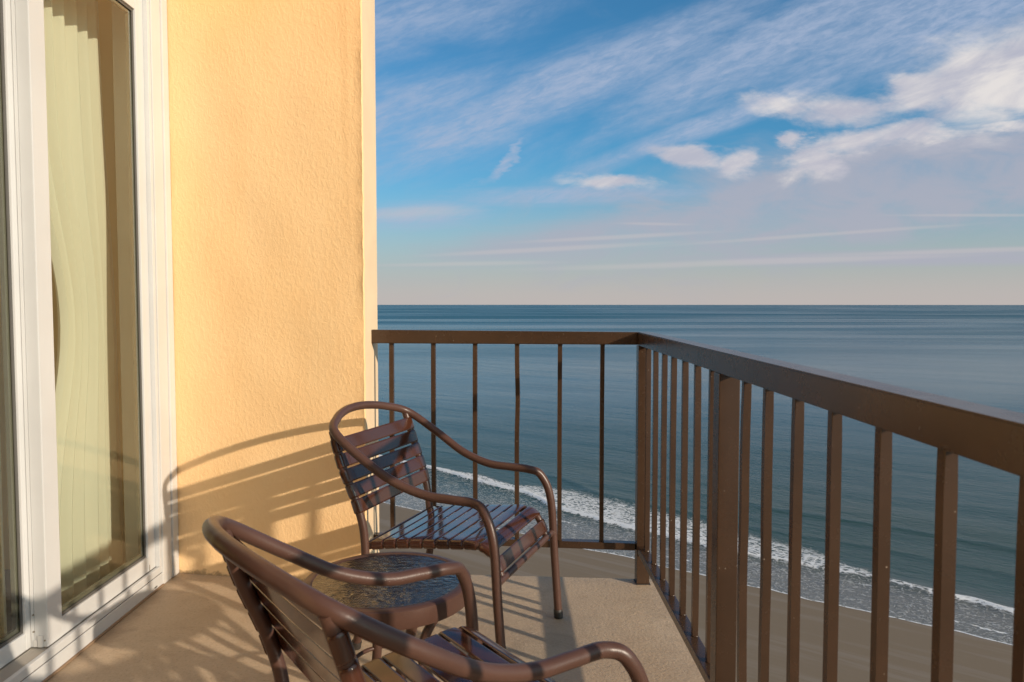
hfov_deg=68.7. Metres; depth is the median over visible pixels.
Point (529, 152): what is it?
sky
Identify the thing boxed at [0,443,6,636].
curtain
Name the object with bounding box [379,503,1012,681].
beach
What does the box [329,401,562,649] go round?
strap chair
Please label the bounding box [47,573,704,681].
balcony floor
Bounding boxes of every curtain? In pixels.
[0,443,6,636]
[43,0,125,604]
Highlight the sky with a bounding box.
[375,0,1023,304]
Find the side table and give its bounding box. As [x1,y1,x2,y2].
[303,551,470,681]
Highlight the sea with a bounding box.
[377,305,1023,644]
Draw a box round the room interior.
[0,0,124,632]
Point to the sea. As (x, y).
(973, 353)
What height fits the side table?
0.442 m
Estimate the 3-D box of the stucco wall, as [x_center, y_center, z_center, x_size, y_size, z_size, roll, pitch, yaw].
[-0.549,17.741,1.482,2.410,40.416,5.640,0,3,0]
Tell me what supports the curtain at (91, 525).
hanging from the room interior
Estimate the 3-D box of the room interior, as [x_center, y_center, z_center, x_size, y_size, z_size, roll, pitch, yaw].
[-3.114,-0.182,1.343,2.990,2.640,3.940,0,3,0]
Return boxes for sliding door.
[0,0,178,681]
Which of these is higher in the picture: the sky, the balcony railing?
the sky
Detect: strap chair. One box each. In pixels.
[202,515,648,681]
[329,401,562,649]
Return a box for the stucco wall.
[167,0,378,580]
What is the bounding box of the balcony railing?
[371,329,1023,681]
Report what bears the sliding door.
attached to the stucco wall

